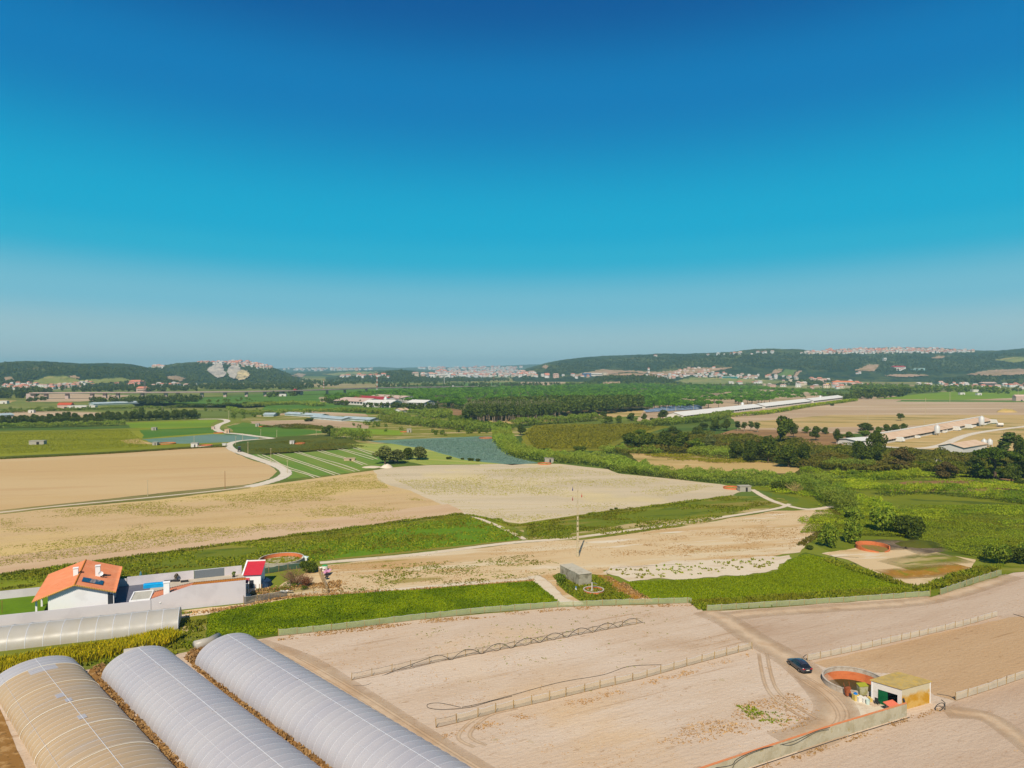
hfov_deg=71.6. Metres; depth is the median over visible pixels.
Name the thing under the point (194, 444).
hut
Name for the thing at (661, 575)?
weeds
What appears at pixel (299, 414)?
glasshouse
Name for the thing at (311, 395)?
field
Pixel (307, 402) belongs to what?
reed bed
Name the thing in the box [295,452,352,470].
path
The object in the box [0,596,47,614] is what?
lawn
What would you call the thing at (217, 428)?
road
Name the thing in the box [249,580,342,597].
weeds
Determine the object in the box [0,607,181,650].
greenhouse
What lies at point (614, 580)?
weeds
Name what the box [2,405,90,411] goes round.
wood
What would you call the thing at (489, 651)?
net fence
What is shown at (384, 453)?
olive tree
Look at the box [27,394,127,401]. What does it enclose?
field
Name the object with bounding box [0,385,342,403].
field
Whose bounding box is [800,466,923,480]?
reed bed
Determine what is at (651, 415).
field
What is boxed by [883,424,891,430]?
broadleaf tree
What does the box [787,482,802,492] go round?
bare bush
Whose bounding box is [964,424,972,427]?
fan box
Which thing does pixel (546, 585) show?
path
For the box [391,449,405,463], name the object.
olive tree
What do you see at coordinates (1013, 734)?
path
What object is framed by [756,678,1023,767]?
field
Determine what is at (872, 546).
ruined tank
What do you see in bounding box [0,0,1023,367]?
sky
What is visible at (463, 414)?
eucalyptus
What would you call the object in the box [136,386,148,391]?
building
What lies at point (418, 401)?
factory hall
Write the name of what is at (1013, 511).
meadow reeds
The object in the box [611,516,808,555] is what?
weeds
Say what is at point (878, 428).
leafy tree
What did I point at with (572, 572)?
concrete hut
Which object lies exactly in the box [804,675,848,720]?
path
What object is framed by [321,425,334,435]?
broadleaf tree
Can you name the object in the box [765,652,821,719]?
path
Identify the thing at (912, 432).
long shed
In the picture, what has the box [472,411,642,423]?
field
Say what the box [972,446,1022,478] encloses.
old pine
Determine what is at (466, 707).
hose
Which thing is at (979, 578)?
net fence
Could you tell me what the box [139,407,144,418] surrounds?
broadleaf tree
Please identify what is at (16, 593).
boundary wall
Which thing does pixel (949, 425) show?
long shed
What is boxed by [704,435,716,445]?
olive tree
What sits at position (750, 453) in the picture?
broadleaf tree
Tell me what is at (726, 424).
broadleaf tree
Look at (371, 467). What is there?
stone heap
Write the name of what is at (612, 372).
clearing
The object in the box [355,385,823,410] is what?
field
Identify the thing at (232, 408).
reed bed
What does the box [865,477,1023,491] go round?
field
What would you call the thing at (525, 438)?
field
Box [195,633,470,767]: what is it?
greenhouse
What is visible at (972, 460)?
broadleaf tree
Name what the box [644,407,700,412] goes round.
solar array
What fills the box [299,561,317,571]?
bush
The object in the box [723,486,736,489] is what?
round tank
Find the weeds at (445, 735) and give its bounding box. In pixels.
[441,653,748,737]
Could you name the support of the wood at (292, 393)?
on the field at (311, 395)
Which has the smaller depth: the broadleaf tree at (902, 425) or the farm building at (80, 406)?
the broadleaf tree at (902, 425)
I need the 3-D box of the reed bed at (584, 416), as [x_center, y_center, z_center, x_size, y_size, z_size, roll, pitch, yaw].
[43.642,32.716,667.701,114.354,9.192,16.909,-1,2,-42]
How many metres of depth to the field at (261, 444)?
488.67 m
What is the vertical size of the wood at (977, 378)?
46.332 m
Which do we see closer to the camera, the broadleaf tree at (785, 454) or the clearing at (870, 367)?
the broadleaf tree at (785, 454)
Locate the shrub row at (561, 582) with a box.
[556,580,577,590]
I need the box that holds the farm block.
[836,437,871,444]
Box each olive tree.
[372,445,397,463]
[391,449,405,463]
[411,446,426,459]
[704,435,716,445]
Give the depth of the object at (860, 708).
108.65 m
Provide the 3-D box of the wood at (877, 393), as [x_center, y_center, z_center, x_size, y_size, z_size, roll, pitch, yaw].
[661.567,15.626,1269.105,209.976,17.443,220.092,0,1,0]
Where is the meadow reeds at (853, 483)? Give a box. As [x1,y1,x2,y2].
[762,469,1023,496]
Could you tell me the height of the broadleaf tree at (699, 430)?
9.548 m
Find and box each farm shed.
[394,408,408,411]
[937,440,987,451]
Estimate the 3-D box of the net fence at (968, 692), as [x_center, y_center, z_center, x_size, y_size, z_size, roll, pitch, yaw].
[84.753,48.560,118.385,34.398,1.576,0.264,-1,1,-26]
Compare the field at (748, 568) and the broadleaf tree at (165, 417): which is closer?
the field at (748, 568)
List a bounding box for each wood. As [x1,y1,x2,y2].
[0,361,206,383]
[0,385,52,397]
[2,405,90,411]
[26,396,47,401]
[55,381,247,391]
[89,393,202,403]
[133,407,225,412]
[154,362,309,382]
[206,397,255,401]
[208,380,338,389]
[230,408,311,418]
[267,388,302,396]
[303,376,528,384]
[320,396,462,409]
[321,420,402,430]
[324,383,826,399]
[336,369,503,381]
[378,381,584,388]
[431,426,487,435]
[467,394,644,412]
[547,351,1023,373]
[566,382,757,386]
[584,374,680,383]
[767,386,848,390]
[778,378,851,385]
[821,391,856,399]
[849,382,1009,393]
[850,387,911,398]
[929,374,1023,383]
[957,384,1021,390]
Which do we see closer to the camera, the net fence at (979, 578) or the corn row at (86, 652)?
the corn row at (86, 652)
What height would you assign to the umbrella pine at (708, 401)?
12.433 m
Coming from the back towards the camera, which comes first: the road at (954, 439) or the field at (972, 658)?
the road at (954, 439)
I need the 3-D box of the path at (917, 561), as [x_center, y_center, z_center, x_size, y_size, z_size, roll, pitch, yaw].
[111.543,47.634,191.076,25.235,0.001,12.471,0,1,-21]
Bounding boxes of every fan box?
[896,437,904,441]
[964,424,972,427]
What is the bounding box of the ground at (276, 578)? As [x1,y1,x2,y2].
[0,376,1023,656]
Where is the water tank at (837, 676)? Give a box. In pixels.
[822,666,879,696]
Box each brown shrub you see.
[890,448,915,469]
[934,461,958,477]
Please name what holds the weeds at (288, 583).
on the field at (590, 558)
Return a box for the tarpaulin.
[262,577,272,587]
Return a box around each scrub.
[259,423,334,428]
[614,430,1023,475]
[645,453,770,463]
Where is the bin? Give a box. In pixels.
[852,692,858,700]
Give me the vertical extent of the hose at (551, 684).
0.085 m
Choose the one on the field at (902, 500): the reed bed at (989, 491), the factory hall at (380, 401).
the reed bed at (989, 491)
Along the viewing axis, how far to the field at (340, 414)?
793.66 m
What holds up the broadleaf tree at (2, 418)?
on the ground at (276, 578)
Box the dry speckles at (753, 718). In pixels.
[658,693,818,744]
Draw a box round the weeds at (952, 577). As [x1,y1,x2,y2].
[907,563,1003,589]
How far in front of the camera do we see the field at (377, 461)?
394.59 m
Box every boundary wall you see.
[0,578,126,598]
[0,600,150,625]
[127,570,193,585]
[224,565,241,575]
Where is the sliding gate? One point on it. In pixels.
(211, 572)
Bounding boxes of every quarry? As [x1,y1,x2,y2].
[208,363,225,377]
[227,365,240,377]
[236,369,249,379]
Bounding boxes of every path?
[0,487,245,512]
[1,488,246,513]
[182,577,529,617]
[262,642,488,767]
[274,454,333,474]
[277,453,340,474]
[287,464,452,480]
[289,658,387,717]
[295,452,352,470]
[300,452,358,470]
[320,504,790,563]
[456,709,505,746]
[464,513,525,539]
[468,708,517,744]
[528,575,573,601]
[697,611,854,748]
[726,575,1018,618]
[751,489,831,509]
[758,653,810,721]
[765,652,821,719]
[796,676,839,723]
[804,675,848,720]
[874,540,942,553]
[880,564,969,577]
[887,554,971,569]
[941,707,1023,751]
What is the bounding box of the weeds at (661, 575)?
[610,557,773,577]
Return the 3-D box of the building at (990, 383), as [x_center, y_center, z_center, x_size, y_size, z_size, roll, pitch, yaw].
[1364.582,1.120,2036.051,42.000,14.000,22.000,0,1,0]
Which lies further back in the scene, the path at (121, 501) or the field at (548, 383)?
the field at (548, 383)
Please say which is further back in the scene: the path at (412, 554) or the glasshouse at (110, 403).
the glasshouse at (110, 403)
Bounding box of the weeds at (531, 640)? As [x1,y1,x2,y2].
[494,624,573,646]
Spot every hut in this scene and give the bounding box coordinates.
[29,440,46,444]
[191,442,198,446]
[544,457,553,462]
[560,563,591,585]
[737,485,750,491]
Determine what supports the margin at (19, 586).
on the field at (225, 551)
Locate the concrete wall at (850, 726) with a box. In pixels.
[699,702,906,767]
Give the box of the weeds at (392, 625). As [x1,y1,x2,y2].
[278,603,691,640]
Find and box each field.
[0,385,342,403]
[0,403,281,417]
[0,427,228,455]
[0,444,221,457]
[0,447,276,509]
[0,470,441,556]
[0,504,463,573]
[0,514,521,590]
[0,572,1023,767]
[0,710,24,767]
[7,411,97,417]
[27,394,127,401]
[79,611,206,669]
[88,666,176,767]
[121,438,151,443]
[126,420,216,427]
[133,382,518,407]
[140,427,215,437]
[142,434,258,443]
[185,509,830,614]
[187,647,328,767]
[205,583,537,637]
[224,414,527,443]
[227,422,321,437]
[236,435,360,454]
[251,419,368,428]
[252,448,386,478]
[260,411,367,416]
[261,403,390,413]
[341,427,403,434]
[350,443,498,464]
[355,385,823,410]
[372,436,536,464]
[373,464,739,522]
[451,409,473,417]
[457,379,581,384]
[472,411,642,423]
[507,495,788,540]
[520,382,565,384]
[520,496,787,536]
[522,423,669,450]
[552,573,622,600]
[598,575,642,598]
[603,555,790,581]
[604,440,1023,479]
[625,552,908,610]
[630,453,799,472]
[637,396,861,420]
[651,389,822,408]
[720,576,1023,661]
[721,429,845,445]
[731,396,1023,433]
[747,415,1023,427]
[751,470,1023,497]
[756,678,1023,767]
[794,488,1023,561]
[814,617,1023,699]
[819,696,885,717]
[822,548,975,586]
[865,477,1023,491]
[878,390,1023,399]
[883,421,1023,450]
[896,400,1023,401]
[925,562,1023,596]
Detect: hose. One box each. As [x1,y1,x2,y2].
[353,618,644,685]
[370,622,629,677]
[427,696,511,709]
[462,664,660,707]
[716,727,829,767]
[753,717,909,767]
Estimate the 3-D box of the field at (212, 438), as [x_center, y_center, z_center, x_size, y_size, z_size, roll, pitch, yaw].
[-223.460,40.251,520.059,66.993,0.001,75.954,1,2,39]
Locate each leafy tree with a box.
[601,416,612,422]
[615,415,621,422]
[633,429,645,436]
[687,438,705,447]
[802,426,810,432]
[843,431,855,437]
[858,430,869,435]
[873,426,883,431]
[913,461,929,469]
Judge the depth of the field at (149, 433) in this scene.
581.01 m
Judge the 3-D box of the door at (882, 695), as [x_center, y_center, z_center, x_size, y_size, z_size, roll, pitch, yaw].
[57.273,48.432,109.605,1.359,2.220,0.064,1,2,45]
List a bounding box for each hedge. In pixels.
[176,401,275,407]
[729,398,857,416]
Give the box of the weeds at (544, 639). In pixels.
[416,610,667,695]
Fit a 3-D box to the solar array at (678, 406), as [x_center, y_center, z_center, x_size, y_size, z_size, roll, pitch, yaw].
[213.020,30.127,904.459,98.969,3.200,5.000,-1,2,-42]
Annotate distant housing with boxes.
[152,347,974,378]
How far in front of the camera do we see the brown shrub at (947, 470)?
334.37 m
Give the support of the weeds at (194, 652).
on the field at (725, 687)
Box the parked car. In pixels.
[787,657,812,672]
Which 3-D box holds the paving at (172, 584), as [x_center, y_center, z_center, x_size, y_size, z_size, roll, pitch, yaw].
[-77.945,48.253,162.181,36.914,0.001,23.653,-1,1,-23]
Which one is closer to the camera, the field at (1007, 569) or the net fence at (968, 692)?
the net fence at (968, 692)
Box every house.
[31,559,121,611]
[822,384,829,387]
[870,672,931,708]
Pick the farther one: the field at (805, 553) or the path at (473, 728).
the field at (805, 553)
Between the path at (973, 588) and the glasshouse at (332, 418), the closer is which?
the path at (973, 588)
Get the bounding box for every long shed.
[664,404,761,417]
[756,399,811,408]
[806,395,842,402]
[865,424,946,442]
[935,416,989,431]
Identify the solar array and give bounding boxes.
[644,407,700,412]
[649,406,699,409]
[658,405,699,407]
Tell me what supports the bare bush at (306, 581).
on the ground at (276, 578)
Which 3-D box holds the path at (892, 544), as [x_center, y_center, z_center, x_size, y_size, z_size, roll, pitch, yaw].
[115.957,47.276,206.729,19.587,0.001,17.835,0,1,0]
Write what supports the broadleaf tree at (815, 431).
on the field at (825, 439)
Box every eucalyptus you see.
[460,404,465,418]
[469,403,473,417]
[491,401,497,421]
[499,407,503,415]
[503,404,508,415]
[511,403,514,414]
[528,404,532,416]
[534,403,538,417]
[544,406,549,414]
[557,400,561,412]
[735,421,740,430]
[741,421,747,430]
[754,422,760,431]
[996,431,1014,449]
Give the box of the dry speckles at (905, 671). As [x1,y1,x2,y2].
[747,588,1023,761]
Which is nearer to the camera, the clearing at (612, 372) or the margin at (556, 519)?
the margin at (556, 519)
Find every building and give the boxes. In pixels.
[67,405,97,407]
[129,380,142,383]
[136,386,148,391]
[436,374,450,376]
[591,373,601,375]
[720,376,736,377]
[832,381,854,384]
[891,366,905,368]
[978,382,996,385]
[1012,395,1023,400]
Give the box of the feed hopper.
[856,682,867,696]
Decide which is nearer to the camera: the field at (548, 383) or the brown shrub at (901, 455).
the brown shrub at (901, 455)
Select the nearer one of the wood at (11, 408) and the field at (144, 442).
the field at (144, 442)
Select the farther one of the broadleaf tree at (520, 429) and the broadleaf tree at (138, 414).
the broadleaf tree at (138, 414)
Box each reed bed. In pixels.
[0,405,175,412]
[0,420,125,427]
[226,406,419,413]
[241,400,325,406]
[330,428,373,440]
[337,406,410,415]
[377,414,509,431]
[414,408,452,418]
[491,425,652,473]
[509,412,602,426]
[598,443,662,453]
[615,462,799,486]
[633,409,733,426]
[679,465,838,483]
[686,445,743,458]
[775,473,858,509]
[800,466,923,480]
[814,493,895,510]
[817,456,879,468]
[872,481,1023,503]
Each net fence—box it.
[243,591,286,603]
[265,562,302,573]
[278,597,691,635]
[318,565,327,593]
[351,618,638,679]
[456,642,751,722]
[706,590,930,610]
[807,611,996,660]
[940,569,1001,594]
[955,671,1023,700]
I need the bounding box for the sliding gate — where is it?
[194,567,223,578]
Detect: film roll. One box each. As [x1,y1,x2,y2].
[123,642,147,652]
[192,633,220,648]
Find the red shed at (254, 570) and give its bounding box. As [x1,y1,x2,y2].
[242,560,265,587]
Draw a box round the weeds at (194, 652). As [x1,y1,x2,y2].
[184,647,331,767]
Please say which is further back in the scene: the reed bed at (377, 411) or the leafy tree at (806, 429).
the reed bed at (377, 411)
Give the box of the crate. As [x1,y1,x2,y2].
[857,695,863,701]
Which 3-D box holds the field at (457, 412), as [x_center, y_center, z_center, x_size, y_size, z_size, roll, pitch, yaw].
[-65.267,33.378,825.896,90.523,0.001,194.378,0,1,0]
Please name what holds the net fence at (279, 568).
on the ground at (276, 578)
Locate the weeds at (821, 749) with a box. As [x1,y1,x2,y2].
[755,708,942,767]
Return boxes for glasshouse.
[0,413,14,416]
[89,401,139,404]
[263,413,277,416]
[284,412,328,416]
[310,415,350,420]
[344,416,380,421]
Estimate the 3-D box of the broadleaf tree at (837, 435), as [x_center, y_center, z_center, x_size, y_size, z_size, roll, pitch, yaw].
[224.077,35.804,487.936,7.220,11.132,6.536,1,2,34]
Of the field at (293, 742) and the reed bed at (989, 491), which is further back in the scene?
the reed bed at (989, 491)
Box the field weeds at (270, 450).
[236,437,366,452]
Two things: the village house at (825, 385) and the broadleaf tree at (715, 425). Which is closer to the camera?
the broadleaf tree at (715, 425)
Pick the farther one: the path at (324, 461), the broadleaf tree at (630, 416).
the broadleaf tree at (630, 416)
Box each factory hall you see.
[334,397,379,404]
[356,395,396,399]
[362,400,401,406]
[372,394,415,402]
[406,400,435,404]
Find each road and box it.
[213,419,271,437]
[226,438,291,486]
[886,426,1023,448]
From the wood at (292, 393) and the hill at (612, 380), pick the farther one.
the hill at (612, 380)
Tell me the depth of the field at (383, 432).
581.07 m
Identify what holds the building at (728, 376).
on the hill at (807, 372)
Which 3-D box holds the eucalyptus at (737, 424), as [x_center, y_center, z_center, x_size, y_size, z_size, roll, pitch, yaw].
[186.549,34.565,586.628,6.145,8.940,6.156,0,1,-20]
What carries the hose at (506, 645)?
on the field at (725, 687)
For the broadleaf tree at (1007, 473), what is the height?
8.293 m
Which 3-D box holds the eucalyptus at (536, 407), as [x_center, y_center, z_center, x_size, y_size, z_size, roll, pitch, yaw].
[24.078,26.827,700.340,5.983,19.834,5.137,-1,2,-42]
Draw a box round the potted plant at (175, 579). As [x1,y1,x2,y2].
[172,573,179,581]
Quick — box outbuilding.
[151,577,245,609]
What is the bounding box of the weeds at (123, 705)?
[90,662,187,767]
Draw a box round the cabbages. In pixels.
[394,437,532,463]
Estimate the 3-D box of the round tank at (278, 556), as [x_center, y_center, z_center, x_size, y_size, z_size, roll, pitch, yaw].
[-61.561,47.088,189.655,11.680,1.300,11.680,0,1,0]
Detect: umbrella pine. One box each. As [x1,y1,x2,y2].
[655,402,665,405]
[676,402,685,407]
[704,400,713,403]
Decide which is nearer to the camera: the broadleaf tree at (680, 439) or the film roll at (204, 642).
the film roll at (204, 642)
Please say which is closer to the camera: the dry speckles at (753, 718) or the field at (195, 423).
the dry speckles at (753, 718)
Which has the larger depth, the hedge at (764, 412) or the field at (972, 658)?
the hedge at (764, 412)
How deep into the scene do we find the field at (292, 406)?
934.40 m
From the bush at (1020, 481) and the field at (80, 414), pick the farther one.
the field at (80, 414)
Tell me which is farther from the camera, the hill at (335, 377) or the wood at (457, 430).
the hill at (335, 377)
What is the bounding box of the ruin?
[343,458,354,460]
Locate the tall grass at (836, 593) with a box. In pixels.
[696,584,927,609]
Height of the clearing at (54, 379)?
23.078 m
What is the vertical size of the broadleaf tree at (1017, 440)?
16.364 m
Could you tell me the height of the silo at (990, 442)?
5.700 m
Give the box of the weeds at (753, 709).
[736,704,797,725]
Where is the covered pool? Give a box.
[143,581,162,588]
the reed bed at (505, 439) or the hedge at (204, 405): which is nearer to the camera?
the reed bed at (505, 439)
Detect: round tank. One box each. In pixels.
[159,442,175,444]
[198,444,212,447]
[258,552,303,567]
[538,462,550,464]
[583,586,603,593]
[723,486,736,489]
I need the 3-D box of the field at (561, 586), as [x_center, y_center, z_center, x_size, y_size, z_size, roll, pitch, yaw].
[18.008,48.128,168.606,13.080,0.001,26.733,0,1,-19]
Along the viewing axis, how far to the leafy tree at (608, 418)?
663.49 m
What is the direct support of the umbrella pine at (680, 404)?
on the field at (651, 415)
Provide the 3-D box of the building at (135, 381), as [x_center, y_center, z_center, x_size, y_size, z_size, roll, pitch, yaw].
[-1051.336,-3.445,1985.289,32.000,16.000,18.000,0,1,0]
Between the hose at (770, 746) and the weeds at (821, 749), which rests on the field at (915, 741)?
the weeds at (821, 749)
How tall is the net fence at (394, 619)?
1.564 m
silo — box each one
[934,425,939,434]
[979,416,983,425]
[987,439,992,446]
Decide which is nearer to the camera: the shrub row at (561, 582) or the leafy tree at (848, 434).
the shrub row at (561, 582)
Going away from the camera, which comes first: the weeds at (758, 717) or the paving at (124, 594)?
the weeds at (758, 717)
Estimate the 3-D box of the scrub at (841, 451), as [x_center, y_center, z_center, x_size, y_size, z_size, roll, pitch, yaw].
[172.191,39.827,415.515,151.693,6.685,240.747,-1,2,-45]
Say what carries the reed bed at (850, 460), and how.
on the field at (798, 472)
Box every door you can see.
[250,580,253,587]
[878,689,887,704]
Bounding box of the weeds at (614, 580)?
[600,575,647,598]
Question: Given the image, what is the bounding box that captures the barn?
[57,402,74,407]
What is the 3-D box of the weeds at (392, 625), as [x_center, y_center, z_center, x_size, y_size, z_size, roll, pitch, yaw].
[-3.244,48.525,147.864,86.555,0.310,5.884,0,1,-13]
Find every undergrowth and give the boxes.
[5,413,200,422]
[448,415,515,428]
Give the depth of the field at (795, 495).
328.07 m
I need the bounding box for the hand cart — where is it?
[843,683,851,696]
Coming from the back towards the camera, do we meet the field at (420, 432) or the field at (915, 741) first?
the field at (420, 432)
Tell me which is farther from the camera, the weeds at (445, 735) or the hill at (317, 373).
the hill at (317, 373)
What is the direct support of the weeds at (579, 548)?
on the ground at (276, 578)
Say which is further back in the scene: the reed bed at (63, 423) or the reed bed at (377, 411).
the reed bed at (377, 411)
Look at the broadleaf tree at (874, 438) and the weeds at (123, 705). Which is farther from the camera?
the broadleaf tree at (874, 438)
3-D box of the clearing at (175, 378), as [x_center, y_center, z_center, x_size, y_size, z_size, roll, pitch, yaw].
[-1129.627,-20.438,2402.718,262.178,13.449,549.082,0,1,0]
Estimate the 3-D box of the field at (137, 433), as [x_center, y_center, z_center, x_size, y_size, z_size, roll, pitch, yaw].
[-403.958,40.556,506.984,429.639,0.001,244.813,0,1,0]
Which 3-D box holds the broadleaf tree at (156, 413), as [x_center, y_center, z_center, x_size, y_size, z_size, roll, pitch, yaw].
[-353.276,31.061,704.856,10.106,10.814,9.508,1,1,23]
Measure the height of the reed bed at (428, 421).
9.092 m
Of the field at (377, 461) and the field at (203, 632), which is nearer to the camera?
the field at (203, 632)
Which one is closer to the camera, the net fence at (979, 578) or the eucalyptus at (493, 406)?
the net fence at (979, 578)
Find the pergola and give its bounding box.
[129,590,153,601]
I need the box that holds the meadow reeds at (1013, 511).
[798,503,1023,527]
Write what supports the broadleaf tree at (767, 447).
on the field at (726, 466)
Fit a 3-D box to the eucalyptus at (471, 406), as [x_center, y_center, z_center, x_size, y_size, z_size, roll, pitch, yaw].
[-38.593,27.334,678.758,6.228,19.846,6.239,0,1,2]
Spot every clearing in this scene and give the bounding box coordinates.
[32,376,129,383]
[167,375,184,380]
[291,373,305,376]
[327,371,378,375]
[570,367,731,375]
[677,377,790,383]
[770,369,782,374]
[778,369,796,375]
[855,364,877,370]
[885,374,928,376]
[967,368,1023,375]
[996,357,1023,362]
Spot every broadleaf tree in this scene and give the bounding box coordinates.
[0,415,5,424]
[16,415,24,422]
[95,412,101,420]
[108,412,116,420]
[127,411,135,419]
[133,412,142,420]
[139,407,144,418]
[143,411,152,420]
[152,410,161,417]
[162,411,169,419]
[169,410,177,419]
[178,409,189,419]
[190,410,197,416]
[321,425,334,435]
[403,448,413,459]
[517,424,525,434]
[599,411,606,416]
[621,433,640,447]
[626,413,636,419]
[636,432,657,448]
[653,430,675,446]
[657,409,668,418]
[667,426,682,433]
[671,432,689,450]
[693,426,704,433]
[698,423,708,428]
[709,419,720,430]
[720,418,730,430]
[728,441,744,458]
[742,439,760,460]
[756,435,778,462]
[774,445,802,466]
[790,423,798,436]
[793,443,810,464]
[809,426,820,437]
[821,427,828,433]
[833,428,843,443]
[849,441,867,459]
[857,423,873,430]
[860,444,882,460]
[865,431,888,451]
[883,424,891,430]
[891,424,899,429]
[899,423,907,428]
[964,456,983,467]
[999,465,1023,480]
[1012,435,1023,453]
[1013,441,1023,468]
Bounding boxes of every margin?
[0,445,226,458]
[0,512,463,575]
[0,584,32,589]
[210,579,533,612]
[464,494,732,525]
[618,581,650,598]
[689,598,706,609]
[796,508,841,545]
[822,557,931,590]
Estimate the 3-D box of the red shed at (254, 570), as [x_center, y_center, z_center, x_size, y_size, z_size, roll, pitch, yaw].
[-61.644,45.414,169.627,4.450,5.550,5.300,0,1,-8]
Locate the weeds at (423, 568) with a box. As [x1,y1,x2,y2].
[338,554,556,592]
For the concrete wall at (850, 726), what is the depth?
97.59 m
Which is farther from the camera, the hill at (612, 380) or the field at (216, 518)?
the hill at (612, 380)
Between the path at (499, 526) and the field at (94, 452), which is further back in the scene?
the field at (94, 452)
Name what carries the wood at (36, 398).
on the field at (73, 397)
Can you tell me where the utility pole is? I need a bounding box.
[572,485,581,556]
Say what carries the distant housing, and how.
on the ground at (276, 578)
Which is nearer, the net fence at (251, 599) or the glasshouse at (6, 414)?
the net fence at (251, 599)
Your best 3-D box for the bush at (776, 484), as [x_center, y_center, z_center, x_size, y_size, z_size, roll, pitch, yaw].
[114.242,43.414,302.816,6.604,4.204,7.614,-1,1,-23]
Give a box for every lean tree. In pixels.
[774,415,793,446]
[896,413,904,420]
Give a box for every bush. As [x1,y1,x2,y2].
[279,568,311,584]
[296,575,313,584]
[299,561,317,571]
[556,573,565,580]
[573,446,585,450]
[770,481,790,489]
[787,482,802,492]
[816,522,838,547]
[842,516,862,543]
[843,506,864,519]
[868,506,895,530]
[891,515,926,539]
[982,544,1012,562]
[1007,546,1023,562]
[1014,479,1023,483]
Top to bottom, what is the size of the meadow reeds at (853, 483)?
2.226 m
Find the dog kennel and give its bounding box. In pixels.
[883,700,897,707]
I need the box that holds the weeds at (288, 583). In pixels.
[266,581,298,591]
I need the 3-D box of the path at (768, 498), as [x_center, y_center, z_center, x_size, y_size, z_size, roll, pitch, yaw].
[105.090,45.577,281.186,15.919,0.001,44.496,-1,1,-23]
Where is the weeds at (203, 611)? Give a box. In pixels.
[183,605,243,616]
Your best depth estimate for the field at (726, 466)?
382.40 m
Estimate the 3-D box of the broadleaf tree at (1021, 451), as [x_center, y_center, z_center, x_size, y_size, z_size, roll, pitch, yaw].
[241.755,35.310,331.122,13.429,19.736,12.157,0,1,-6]
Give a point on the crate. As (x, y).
(859, 698)
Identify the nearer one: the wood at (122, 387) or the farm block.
the farm block
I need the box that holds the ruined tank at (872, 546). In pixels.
[855,541,889,552]
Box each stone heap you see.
[362,466,380,467]
[381,464,392,467]
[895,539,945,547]
[997,409,1016,412]
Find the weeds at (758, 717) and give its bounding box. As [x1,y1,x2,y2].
[746,714,776,722]
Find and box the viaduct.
[26,386,494,398]
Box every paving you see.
[111,584,149,603]
[150,574,256,595]
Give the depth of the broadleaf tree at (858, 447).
385.95 m
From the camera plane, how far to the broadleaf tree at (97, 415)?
677.24 m
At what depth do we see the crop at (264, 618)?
154.13 m
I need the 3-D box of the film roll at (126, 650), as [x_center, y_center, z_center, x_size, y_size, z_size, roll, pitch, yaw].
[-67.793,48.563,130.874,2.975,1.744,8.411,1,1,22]
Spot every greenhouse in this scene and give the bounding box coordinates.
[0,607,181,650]
[0,656,175,767]
[101,646,320,767]
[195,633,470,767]
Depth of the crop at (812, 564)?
170.63 m
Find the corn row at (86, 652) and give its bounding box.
[0,625,182,673]
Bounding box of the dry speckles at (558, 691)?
[301,610,822,767]
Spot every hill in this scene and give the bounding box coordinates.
[0,361,200,386]
[148,362,300,382]
[276,364,540,372]
[286,370,510,375]
[325,370,490,381]
[512,347,1023,381]
[591,373,677,384]
[775,379,812,385]
[932,374,1023,383]
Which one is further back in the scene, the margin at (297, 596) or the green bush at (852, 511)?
the green bush at (852, 511)
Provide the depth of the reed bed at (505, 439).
394.68 m
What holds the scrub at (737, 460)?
on the field at (726, 466)
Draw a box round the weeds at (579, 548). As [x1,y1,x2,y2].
[331,512,811,591]
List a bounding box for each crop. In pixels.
[207,581,557,636]
[625,554,914,607]

